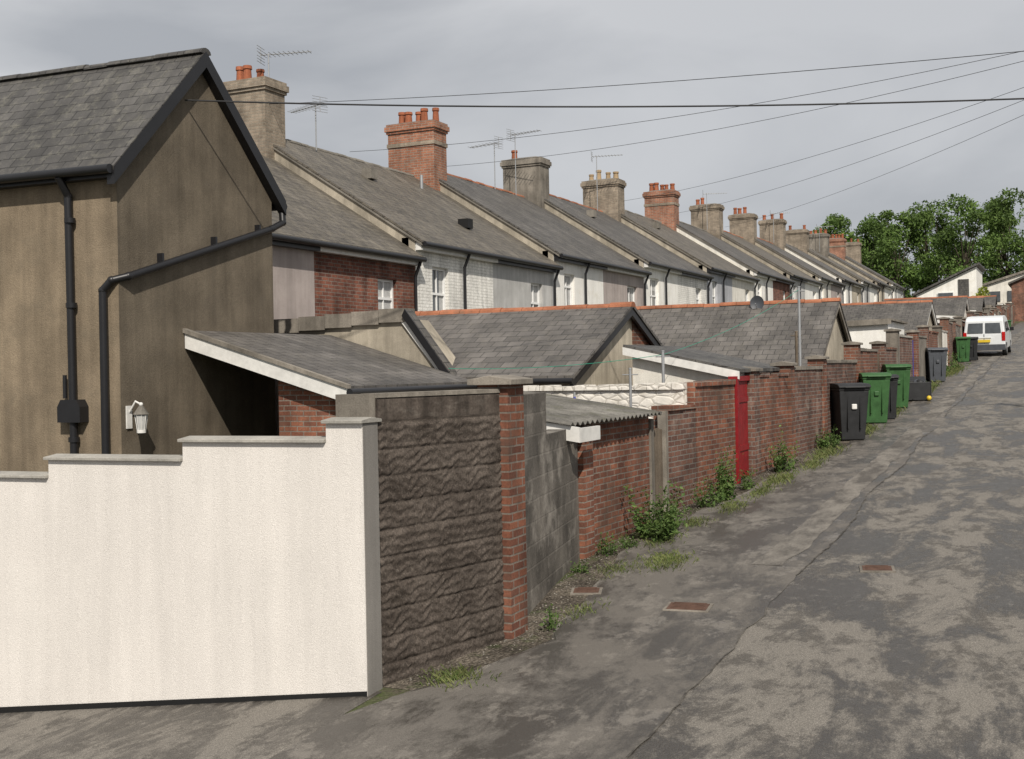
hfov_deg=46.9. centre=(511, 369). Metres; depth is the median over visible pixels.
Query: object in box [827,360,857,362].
coping
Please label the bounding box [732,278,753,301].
walls
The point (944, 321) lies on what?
brick gate pier
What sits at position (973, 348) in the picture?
wheelie bin
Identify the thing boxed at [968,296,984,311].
garage
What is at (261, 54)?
tv aerial
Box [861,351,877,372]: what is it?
wall
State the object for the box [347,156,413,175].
ridge tiles
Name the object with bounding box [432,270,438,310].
window glass
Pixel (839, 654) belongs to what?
back lane road
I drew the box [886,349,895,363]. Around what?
wall
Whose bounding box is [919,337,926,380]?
wall
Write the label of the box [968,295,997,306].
garage
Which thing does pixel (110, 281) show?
rainwater pipe
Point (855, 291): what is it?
walls
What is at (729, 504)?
grass tuft
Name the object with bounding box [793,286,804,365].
washing line post
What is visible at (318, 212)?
roof
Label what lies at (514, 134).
tv aerial
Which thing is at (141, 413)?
wall lantern
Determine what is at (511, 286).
walls
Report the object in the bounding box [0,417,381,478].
coping
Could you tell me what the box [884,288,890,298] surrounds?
walls
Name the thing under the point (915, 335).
brick gate pier
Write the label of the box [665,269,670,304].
downpipe
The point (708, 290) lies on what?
downpipe
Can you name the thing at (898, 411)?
grass tuft
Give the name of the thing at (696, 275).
gutter
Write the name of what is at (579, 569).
weed clump
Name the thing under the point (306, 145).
ridge tiles
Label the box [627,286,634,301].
window frame
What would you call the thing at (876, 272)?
roof
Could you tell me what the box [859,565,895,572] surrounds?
drain cover
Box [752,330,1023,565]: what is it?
resurfaced strip
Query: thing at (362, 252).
gutter
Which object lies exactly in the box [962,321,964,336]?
wall
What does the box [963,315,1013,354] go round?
parked van
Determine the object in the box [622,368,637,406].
washing line post
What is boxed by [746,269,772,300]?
walls
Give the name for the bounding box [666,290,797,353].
washing line
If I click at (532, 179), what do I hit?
chimney stack
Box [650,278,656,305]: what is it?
window frame
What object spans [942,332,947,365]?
wall
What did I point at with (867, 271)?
party wall
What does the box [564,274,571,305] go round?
window frame
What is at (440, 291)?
curtain
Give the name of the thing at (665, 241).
verge
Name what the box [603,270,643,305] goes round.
walls
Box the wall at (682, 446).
[653,408,696,509]
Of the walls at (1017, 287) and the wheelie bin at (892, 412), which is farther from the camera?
the walls at (1017, 287)
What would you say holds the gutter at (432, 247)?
attached to the roof at (404, 212)
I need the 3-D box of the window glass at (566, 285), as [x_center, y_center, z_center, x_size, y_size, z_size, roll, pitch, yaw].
[1.595,-2.321,35.470,0.015,1.040,0.740,-1,0,25]
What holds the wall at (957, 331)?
on the ground
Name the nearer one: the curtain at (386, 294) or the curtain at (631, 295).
the curtain at (386, 294)
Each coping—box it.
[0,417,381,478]
[651,405,696,410]
[687,379,735,386]
[759,372,788,376]
[794,366,822,369]
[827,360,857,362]
[861,348,877,351]
[899,334,912,337]
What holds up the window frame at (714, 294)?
attached to the walls at (718, 280)
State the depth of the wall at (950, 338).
49.27 m
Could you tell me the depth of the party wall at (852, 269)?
93.38 m
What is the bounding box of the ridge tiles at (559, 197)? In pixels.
[549,194,569,201]
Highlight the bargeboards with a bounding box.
[0,52,285,214]
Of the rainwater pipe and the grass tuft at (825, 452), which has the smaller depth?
the rainwater pipe
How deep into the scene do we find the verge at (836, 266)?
86.01 m
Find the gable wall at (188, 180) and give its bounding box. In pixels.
[116,74,275,454]
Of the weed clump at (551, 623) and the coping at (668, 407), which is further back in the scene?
the coping at (668, 407)
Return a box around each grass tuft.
[418,663,501,691]
[556,597,610,625]
[593,557,642,579]
[620,547,698,584]
[625,530,688,552]
[681,515,715,530]
[708,497,755,514]
[741,483,780,498]
[757,468,799,489]
[797,456,828,473]
[802,441,850,464]
[865,423,885,435]
[896,406,906,417]
[909,379,941,400]
[946,362,970,378]
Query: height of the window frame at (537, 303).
1.100 m
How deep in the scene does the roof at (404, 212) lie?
29.44 m
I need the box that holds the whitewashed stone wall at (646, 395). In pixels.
[523,382,686,424]
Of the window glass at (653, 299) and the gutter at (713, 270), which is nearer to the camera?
the window glass at (653, 299)
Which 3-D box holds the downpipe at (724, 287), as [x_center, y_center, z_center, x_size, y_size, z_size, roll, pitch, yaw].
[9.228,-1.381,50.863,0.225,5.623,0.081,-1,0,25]
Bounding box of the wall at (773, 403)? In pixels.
[760,376,788,472]
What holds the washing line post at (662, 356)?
on the ground
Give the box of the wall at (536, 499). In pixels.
[523,392,549,614]
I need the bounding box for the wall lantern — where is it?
[126,400,148,432]
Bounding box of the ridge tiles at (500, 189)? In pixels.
[476,181,524,197]
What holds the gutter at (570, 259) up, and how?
attached to the roof at (523, 221)
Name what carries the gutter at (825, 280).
attached to the roof at (790, 257)
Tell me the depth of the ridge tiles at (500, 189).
41.42 m
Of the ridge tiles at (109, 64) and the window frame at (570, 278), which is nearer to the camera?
the ridge tiles at (109, 64)
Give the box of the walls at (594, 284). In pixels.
[542,252,603,305]
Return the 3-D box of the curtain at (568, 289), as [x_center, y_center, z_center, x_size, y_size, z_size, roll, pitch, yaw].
[1.603,-2.321,35.466,0.002,0.980,0.680,-1,0,25]
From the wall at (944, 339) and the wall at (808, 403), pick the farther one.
the wall at (944, 339)
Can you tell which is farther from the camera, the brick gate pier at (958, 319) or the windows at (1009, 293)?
the windows at (1009, 293)
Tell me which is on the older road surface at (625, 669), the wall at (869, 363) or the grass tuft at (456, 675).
the grass tuft at (456, 675)
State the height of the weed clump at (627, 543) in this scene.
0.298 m
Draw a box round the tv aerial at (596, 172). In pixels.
[591,152,618,210]
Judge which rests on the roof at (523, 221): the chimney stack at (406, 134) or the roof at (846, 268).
the chimney stack at (406, 134)
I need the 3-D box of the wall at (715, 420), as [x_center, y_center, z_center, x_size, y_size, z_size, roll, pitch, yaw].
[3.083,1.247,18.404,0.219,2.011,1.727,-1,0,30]
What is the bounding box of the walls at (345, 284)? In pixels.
[314,252,415,315]
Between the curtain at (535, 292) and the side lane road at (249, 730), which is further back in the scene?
the curtain at (535, 292)
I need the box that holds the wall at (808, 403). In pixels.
[794,369,822,456]
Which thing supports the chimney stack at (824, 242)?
on the roof at (855, 268)
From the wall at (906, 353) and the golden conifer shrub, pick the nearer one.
the wall at (906, 353)
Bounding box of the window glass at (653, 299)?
[650,290,654,305]
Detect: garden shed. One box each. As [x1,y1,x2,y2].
[846,318,907,348]
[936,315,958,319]
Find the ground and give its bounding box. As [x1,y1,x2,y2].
[343,321,1023,714]
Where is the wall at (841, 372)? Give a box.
[827,363,855,439]
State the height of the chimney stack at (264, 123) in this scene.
3.431 m
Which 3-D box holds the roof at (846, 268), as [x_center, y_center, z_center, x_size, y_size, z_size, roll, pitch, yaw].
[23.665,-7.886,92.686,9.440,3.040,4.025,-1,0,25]
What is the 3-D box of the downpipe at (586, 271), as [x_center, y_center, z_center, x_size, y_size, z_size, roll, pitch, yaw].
[2.377,-0.449,36.301,0.225,5.744,0.081,-1,0,25]
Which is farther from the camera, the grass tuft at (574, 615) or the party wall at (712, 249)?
the party wall at (712, 249)
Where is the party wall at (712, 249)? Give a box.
[677,227,753,275]
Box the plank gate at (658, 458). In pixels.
[649,411,669,518]
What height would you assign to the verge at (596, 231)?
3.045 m
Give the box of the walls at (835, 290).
[831,285,841,303]
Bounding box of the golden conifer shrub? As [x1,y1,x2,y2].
[972,286,989,295]
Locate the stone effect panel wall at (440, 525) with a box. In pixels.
[335,389,504,686]
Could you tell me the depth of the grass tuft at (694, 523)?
15.70 m
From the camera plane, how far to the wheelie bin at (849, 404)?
24.16 m
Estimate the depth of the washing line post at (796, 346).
25.39 m
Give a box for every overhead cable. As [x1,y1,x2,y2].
[185,98,1023,107]
[302,51,1023,102]
[351,52,1017,151]
[454,61,1022,165]
[626,87,1023,200]
[680,100,1022,212]
[727,115,1022,226]
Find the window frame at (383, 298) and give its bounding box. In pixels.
[378,279,393,308]
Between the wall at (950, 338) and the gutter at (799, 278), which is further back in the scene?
the gutter at (799, 278)
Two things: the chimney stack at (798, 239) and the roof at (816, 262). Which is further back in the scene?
the chimney stack at (798, 239)
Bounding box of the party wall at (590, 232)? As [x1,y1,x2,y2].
[545,200,643,267]
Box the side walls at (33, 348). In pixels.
[0,180,121,471]
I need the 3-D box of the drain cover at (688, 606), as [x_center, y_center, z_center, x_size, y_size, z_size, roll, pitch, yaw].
[1.698,2.296,11.382,0.440,0.067,0.310,-1,0,20]
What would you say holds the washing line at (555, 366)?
attached to the washing line post at (662, 356)
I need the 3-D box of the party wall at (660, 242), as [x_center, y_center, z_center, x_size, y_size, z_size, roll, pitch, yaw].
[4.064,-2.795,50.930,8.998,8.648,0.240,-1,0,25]
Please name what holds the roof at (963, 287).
on the walls at (973, 275)
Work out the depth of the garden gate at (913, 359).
37.53 m
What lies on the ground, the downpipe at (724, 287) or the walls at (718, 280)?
the walls at (718, 280)
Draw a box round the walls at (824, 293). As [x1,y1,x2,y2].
[812,276,830,298]
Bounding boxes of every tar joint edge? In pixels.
[624,607,767,758]
[796,430,933,574]
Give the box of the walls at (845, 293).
[836,278,851,302]
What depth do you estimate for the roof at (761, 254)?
65.68 m
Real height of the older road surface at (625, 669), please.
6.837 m
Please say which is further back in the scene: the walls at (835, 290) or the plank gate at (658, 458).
the walls at (835, 290)
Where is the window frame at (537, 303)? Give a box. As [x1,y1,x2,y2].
[531,283,539,306]
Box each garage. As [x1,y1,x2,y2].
[415,302,662,385]
[636,296,851,365]
[841,300,937,335]
[884,296,969,317]
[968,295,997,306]
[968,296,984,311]
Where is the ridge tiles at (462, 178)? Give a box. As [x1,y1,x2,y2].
[447,173,478,183]
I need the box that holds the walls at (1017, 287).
[1011,278,1023,320]
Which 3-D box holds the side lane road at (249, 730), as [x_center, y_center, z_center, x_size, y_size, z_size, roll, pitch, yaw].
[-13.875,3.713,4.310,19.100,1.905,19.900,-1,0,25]
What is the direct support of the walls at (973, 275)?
on the ground
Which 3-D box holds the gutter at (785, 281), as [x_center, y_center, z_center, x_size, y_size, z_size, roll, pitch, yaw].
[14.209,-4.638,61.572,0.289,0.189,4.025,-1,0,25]
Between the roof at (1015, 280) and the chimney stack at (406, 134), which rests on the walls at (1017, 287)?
the roof at (1015, 280)
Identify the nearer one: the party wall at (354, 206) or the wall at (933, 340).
the party wall at (354, 206)
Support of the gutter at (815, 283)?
attached to the walls at (810, 289)
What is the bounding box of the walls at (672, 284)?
[634,259,677,305]
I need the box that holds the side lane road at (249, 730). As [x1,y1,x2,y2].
[0,691,381,758]
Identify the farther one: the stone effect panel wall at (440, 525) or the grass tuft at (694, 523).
the grass tuft at (694, 523)
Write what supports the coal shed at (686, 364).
on the ground
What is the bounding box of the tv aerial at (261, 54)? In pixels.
[256,45,310,76]
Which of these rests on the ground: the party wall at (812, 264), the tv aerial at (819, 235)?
the party wall at (812, 264)
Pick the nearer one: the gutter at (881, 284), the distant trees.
the gutter at (881, 284)
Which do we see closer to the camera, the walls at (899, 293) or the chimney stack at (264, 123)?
the chimney stack at (264, 123)
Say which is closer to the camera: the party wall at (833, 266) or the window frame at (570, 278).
the window frame at (570, 278)
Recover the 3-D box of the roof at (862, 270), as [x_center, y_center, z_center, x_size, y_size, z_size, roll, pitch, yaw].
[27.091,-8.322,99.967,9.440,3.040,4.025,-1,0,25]
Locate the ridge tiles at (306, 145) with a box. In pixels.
[285,139,346,157]
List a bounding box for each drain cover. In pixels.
[570,587,602,594]
[662,602,713,612]
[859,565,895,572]
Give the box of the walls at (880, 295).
[874,281,884,301]
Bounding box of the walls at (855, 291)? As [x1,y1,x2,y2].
[852,286,860,302]
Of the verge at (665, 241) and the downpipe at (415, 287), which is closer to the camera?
the downpipe at (415, 287)
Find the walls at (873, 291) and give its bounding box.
[869,287,877,301]
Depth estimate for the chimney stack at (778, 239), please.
79.61 m
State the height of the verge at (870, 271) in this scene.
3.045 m
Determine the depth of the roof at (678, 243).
51.21 m
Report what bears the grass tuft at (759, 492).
on the older road surface at (625, 669)
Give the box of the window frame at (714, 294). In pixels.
[712,282,714,303]
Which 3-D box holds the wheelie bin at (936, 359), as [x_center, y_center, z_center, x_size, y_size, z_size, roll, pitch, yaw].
[14.296,-0.192,39.815,0.657,1.140,0.910,-1,0,11]
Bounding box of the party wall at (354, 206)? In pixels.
[275,150,414,250]
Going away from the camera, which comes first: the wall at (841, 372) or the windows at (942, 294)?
the wall at (841, 372)
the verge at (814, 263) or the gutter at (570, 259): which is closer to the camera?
the gutter at (570, 259)
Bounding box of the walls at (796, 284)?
[783,273,804,299]
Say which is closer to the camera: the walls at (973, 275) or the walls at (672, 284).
the walls at (672, 284)
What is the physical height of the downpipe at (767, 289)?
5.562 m
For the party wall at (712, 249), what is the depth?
56.98 m
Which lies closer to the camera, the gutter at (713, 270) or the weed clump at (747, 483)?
the weed clump at (747, 483)
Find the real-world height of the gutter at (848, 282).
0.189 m
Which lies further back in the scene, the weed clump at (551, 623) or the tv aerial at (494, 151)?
the tv aerial at (494, 151)
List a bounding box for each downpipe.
[54,177,88,453]
[414,262,421,310]
[463,254,470,308]
[553,270,559,305]
[584,263,590,303]
[644,275,649,305]
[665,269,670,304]
[707,279,711,303]
[723,273,727,301]
[766,277,769,300]
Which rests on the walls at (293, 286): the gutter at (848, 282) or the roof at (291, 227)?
the roof at (291, 227)
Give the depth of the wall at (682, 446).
17.16 m
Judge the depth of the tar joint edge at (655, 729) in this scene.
8.90 m
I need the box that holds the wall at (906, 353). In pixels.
[900,337,912,376]
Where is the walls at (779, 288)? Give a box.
[773,281,789,299]
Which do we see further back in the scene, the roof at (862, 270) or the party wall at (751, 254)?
the roof at (862, 270)
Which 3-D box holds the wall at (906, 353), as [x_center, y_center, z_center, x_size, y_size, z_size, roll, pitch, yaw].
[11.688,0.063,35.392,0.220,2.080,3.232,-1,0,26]
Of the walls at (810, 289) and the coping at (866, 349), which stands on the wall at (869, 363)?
the coping at (866, 349)
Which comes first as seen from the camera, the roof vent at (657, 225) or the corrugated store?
the corrugated store
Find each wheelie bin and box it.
[830,383,870,439]
[859,372,891,422]
[882,364,911,407]
[887,374,898,418]
[925,347,947,380]
[955,337,970,361]
[969,337,977,359]
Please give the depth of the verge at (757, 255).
64.17 m
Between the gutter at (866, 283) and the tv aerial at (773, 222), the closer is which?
the tv aerial at (773, 222)
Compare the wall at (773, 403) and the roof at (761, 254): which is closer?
the wall at (773, 403)
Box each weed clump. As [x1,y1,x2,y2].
[539,603,569,631]
[570,558,594,573]
[593,532,618,556]
[618,530,639,549]
[621,480,692,541]
[645,493,678,526]
[689,473,725,508]
[709,445,743,500]
[738,467,757,489]
[765,425,799,471]
[815,430,844,447]
[823,424,840,444]
[946,352,961,368]
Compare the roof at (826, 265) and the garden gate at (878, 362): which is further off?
the roof at (826, 265)
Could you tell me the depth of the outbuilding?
20.93 m
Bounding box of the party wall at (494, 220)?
[440,183,553,260]
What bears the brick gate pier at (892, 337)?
on the ground
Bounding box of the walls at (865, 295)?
[856,280,869,302]
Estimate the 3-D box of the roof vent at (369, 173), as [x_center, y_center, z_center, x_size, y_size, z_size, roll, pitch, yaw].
[-2.266,-4.747,32.370,2.549,1.900,3.599,-1,0,25]
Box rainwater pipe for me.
[98,212,285,453]
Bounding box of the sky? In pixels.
[0,0,1023,295]
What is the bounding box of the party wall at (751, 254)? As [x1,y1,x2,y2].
[721,234,789,278]
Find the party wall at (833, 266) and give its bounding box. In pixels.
[808,251,860,283]
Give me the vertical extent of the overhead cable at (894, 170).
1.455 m
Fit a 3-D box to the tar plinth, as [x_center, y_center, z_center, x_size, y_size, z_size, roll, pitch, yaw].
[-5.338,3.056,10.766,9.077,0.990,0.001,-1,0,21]
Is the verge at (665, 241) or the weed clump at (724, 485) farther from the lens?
the verge at (665, 241)
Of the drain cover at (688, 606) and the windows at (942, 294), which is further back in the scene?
the windows at (942, 294)
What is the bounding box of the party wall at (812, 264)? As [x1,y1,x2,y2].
[785,247,841,281]
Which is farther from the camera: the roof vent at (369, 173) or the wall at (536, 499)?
the roof vent at (369, 173)
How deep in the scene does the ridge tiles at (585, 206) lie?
48.64 m
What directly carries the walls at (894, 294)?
on the ground
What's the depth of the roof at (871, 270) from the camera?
101.25 m
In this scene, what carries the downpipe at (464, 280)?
attached to the gutter at (432, 247)
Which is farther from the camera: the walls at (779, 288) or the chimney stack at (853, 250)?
the chimney stack at (853, 250)
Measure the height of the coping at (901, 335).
0.074 m
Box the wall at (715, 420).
[687,384,735,499]
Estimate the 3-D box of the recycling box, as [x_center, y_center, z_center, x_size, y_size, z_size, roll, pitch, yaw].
[11.297,0.514,32.995,0.660,0.656,1.121,-1,0,8]
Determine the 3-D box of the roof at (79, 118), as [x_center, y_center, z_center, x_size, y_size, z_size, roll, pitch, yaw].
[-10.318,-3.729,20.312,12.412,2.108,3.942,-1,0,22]
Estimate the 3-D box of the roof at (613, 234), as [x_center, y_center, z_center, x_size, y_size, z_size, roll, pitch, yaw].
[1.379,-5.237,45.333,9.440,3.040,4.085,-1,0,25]
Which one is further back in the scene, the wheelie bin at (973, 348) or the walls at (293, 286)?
the wheelie bin at (973, 348)
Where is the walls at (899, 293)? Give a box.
[897,288,902,297]
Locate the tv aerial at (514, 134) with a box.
[506,129,539,194]
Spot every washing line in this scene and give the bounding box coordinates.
[449,355,658,368]
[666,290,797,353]
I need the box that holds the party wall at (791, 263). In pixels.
[755,241,817,279]
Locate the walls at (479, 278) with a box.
[402,238,493,310]
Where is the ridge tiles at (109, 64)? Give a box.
[0,48,210,80]
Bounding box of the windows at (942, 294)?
[938,292,953,296]
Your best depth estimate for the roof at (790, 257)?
72.82 m
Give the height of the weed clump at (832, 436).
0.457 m
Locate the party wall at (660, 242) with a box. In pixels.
[621,217,706,271]
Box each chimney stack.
[223,65,288,159]
[384,107,449,190]
[500,150,551,207]
[580,170,626,221]
[642,182,680,230]
[689,198,724,238]
[728,207,757,244]
[758,213,786,249]
[786,225,809,257]
[809,228,829,261]
[829,234,846,259]
[846,238,861,265]
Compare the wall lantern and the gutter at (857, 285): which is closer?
the wall lantern
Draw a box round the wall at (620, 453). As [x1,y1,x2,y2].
[591,416,649,551]
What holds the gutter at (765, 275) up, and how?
attached to the roof at (724, 249)
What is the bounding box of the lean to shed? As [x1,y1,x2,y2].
[183,328,476,435]
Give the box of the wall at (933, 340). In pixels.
[929,332,937,347]
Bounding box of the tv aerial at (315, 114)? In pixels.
[287,95,327,149]
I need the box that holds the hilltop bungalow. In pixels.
[982,270,1023,304]
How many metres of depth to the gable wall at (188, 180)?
17.89 m
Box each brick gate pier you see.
[467,375,532,639]
[568,424,594,559]
[743,366,762,475]
[770,361,797,458]
[804,355,828,438]
[841,341,862,382]
[869,341,887,371]
[884,328,900,363]
[905,330,919,376]
[916,325,929,380]
[930,325,943,346]
[938,317,949,365]
[949,319,956,361]
[952,316,962,336]
[965,311,974,316]
[983,307,989,315]
[996,304,1001,314]
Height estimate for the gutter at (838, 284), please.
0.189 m
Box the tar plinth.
[0,691,366,712]
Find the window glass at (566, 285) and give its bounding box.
[564,276,567,304]
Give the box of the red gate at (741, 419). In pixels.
[728,376,749,483]
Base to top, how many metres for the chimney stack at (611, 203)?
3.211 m
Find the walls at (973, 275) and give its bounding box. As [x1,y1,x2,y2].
[916,267,981,297]
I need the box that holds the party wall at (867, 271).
[845,258,890,285]
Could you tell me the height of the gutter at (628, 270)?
0.189 m
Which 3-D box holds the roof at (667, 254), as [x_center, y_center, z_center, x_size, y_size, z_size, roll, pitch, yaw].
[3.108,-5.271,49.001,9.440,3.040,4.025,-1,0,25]
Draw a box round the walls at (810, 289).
[805,283,818,299]
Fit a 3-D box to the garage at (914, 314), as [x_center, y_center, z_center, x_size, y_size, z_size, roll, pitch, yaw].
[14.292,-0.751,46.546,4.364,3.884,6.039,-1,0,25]
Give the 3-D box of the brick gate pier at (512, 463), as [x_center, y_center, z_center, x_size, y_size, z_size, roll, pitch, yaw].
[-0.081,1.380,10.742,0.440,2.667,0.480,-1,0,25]
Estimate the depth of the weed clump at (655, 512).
15.53 m
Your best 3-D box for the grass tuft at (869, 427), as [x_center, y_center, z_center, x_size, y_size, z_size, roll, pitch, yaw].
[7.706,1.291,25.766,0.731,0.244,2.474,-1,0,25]
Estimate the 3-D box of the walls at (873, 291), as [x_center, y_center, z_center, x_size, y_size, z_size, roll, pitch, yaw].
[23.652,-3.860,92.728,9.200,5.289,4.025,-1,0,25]
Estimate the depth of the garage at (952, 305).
62.53 m
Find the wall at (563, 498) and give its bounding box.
[546,426,579,589]
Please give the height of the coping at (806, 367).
0.070 m
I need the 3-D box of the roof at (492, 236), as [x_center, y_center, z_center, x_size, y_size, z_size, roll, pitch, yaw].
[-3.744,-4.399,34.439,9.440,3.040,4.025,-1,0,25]
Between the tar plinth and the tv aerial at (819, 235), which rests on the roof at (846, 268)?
the tv aerial at (819, 235)
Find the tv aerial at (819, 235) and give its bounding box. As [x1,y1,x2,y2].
[816,224,832,251]
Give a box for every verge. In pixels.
[273,147,422,244]
[439,181,559,256]
[544,200,648,263]
[621,215,710,268]
[676,225,757,272]
[721,234,792,275]
[755,240,821,278]
[785,246,844,280]
[808,250,863,281]
[828,254,878,282]
[845,257,893,284]
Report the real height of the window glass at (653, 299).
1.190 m
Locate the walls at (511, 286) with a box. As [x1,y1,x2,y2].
[493,263,553,307]
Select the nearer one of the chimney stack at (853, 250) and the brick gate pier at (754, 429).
the brick gate pier at (754, 429)
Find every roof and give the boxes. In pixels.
[0,53,279,203]
[262,155,423,256]
[272,211,322,240]
[273,141,499,254]
[349,159,560,265]
[439,175,607,262]
[480,184,649,271]
[544,195,682,268]
[571,202,711,275]
[621,211,735,272]
[638,215,757,278]
[676,222,775,275]
[689,225,792,280]
[721,231,807,278]
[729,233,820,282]
[755,238,831,279]
[763,240,842,283]
[784,244,852,281]
[789,245,863,285]
[808,249,871,283]
[813,250,879,286]
[828,253,883,283]
[832,254,891,286]
[846,256,896,284]
[848,257,903,287]
[913,262,985,296]
[1008,276,1023,288]
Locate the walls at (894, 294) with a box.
[891,286,897,297]
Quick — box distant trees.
[812,187,1023,297]
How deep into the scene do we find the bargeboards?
17.98 m
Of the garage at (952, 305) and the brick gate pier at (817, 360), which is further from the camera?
the garage at (952, 305)
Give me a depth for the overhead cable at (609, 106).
17.38 m
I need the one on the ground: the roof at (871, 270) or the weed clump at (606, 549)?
the weed clump at (606, 549)
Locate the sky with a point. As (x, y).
(365, 50)
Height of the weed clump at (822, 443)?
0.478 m
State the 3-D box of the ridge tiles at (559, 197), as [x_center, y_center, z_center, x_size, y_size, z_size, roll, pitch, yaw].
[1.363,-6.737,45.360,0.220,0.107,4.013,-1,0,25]
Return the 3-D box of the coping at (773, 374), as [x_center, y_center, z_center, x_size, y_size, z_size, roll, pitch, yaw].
[4.540,0.080,21.006,0.278,0.066,1.731,-1,0,29]
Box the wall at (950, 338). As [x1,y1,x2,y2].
[949,323,952,361]
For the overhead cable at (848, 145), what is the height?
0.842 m
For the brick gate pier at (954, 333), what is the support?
on the ground
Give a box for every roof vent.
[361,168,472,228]
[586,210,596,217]
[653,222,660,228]
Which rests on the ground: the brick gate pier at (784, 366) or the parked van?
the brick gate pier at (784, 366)
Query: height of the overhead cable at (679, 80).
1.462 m
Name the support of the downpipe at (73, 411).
attached to the side walls at (33, 348)
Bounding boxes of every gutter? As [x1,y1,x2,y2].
[0,164,286,210]
[272,233,326,251]
[317,241,426,265]
[416,241,502,262]
[497,255,562,272]
[554,254,611,269]
[606,264,651,277]
[644,262,684,274]
[681,269,713,280]
[707,267,738,277]
[734,274,759,282]
[754,271,778,280]
[776,277,795,284]
[790,275,809,282]
[808,279,823,286]
[819,277,834,283]
[831,281,845,287]
[842,279,855,285]
[854,283,864,288]
[861,281,873,286]
[877,282,887,287]
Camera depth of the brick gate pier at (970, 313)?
61.46 m
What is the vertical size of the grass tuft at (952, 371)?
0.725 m
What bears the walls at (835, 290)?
on the ground
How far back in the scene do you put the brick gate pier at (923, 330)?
40.25 m
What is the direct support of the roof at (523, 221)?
on the walls at (594, 284)
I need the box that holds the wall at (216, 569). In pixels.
[0,422,382,706]
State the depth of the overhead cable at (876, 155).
36.76 m
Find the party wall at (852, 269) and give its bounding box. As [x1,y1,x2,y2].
[828,255,876,284]
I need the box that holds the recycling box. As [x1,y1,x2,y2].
[909,376,931,399]
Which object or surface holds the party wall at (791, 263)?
on the ground
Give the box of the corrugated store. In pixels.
[523,391,661,442]
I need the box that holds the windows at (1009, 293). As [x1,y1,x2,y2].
[988,291,1011,301]
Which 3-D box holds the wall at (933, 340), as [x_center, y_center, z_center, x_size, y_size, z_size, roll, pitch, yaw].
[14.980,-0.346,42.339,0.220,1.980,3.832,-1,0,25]
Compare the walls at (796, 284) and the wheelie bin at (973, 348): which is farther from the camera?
the walls at (796, 284)
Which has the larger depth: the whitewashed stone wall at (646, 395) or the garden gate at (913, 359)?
the garden gate at (913, 359)
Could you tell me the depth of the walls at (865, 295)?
87.14 m
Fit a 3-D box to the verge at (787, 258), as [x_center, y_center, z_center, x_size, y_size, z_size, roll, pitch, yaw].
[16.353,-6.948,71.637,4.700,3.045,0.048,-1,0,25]
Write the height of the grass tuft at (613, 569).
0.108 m
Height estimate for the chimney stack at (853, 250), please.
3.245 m
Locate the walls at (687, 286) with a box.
[678,275,706,303]
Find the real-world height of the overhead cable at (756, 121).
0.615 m
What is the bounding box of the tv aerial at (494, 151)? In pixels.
[470,136,501,188]
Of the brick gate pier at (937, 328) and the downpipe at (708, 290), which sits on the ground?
the brick gate pier at (937, 328)
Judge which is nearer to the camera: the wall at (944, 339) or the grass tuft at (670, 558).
the grass tuft at (670, 558)
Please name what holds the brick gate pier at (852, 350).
on the ground
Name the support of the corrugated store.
on the ground
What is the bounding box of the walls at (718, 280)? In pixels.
[698,265,731,303]
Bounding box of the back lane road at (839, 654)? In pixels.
[263,322,1023,758]
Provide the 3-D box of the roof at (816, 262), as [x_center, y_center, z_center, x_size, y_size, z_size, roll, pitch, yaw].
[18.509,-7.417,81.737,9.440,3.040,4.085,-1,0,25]
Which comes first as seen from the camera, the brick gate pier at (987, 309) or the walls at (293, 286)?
the walls at (293, 286)
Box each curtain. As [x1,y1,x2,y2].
[378,282,390,308]
[438,271,442,309]
[531,286,536,301]
[567,277,569,304]
[630,289,632,301]
[650,280,654,290]
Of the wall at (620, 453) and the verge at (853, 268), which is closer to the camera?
the wall at (620, 453)
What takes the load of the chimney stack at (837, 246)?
on the roof at (871, 270)
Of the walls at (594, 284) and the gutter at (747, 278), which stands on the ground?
the walls at (594, 284)
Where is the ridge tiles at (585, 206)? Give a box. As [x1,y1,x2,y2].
[570,201,602,211]
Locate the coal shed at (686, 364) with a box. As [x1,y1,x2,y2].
[622,345,779,478]
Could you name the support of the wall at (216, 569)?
on the ground
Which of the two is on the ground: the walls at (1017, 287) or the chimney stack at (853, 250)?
the walls at (1017, 287)
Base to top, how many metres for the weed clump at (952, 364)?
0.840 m
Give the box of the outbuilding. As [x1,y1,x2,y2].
[274,308,456,435]
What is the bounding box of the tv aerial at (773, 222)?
[770,212,789,236]
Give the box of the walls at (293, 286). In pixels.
[272,246,314,435]
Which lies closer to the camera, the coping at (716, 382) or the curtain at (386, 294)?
the coping at (716, 382)
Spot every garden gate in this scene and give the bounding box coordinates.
[877,354,879,371]
[912,340,913,376]
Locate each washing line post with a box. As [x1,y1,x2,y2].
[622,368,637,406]
[656,350,669,382]
[791,331,801,362]
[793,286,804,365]
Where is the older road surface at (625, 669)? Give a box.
[269,323,1023,758]
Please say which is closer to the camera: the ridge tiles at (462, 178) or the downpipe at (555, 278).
the downpipe at (555, 278)
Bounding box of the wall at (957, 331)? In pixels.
[956,325,960,354]
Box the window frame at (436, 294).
[432,267,445,310]
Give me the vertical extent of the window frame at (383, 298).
1.250 m
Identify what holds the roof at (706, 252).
on the walls at (739, 287)

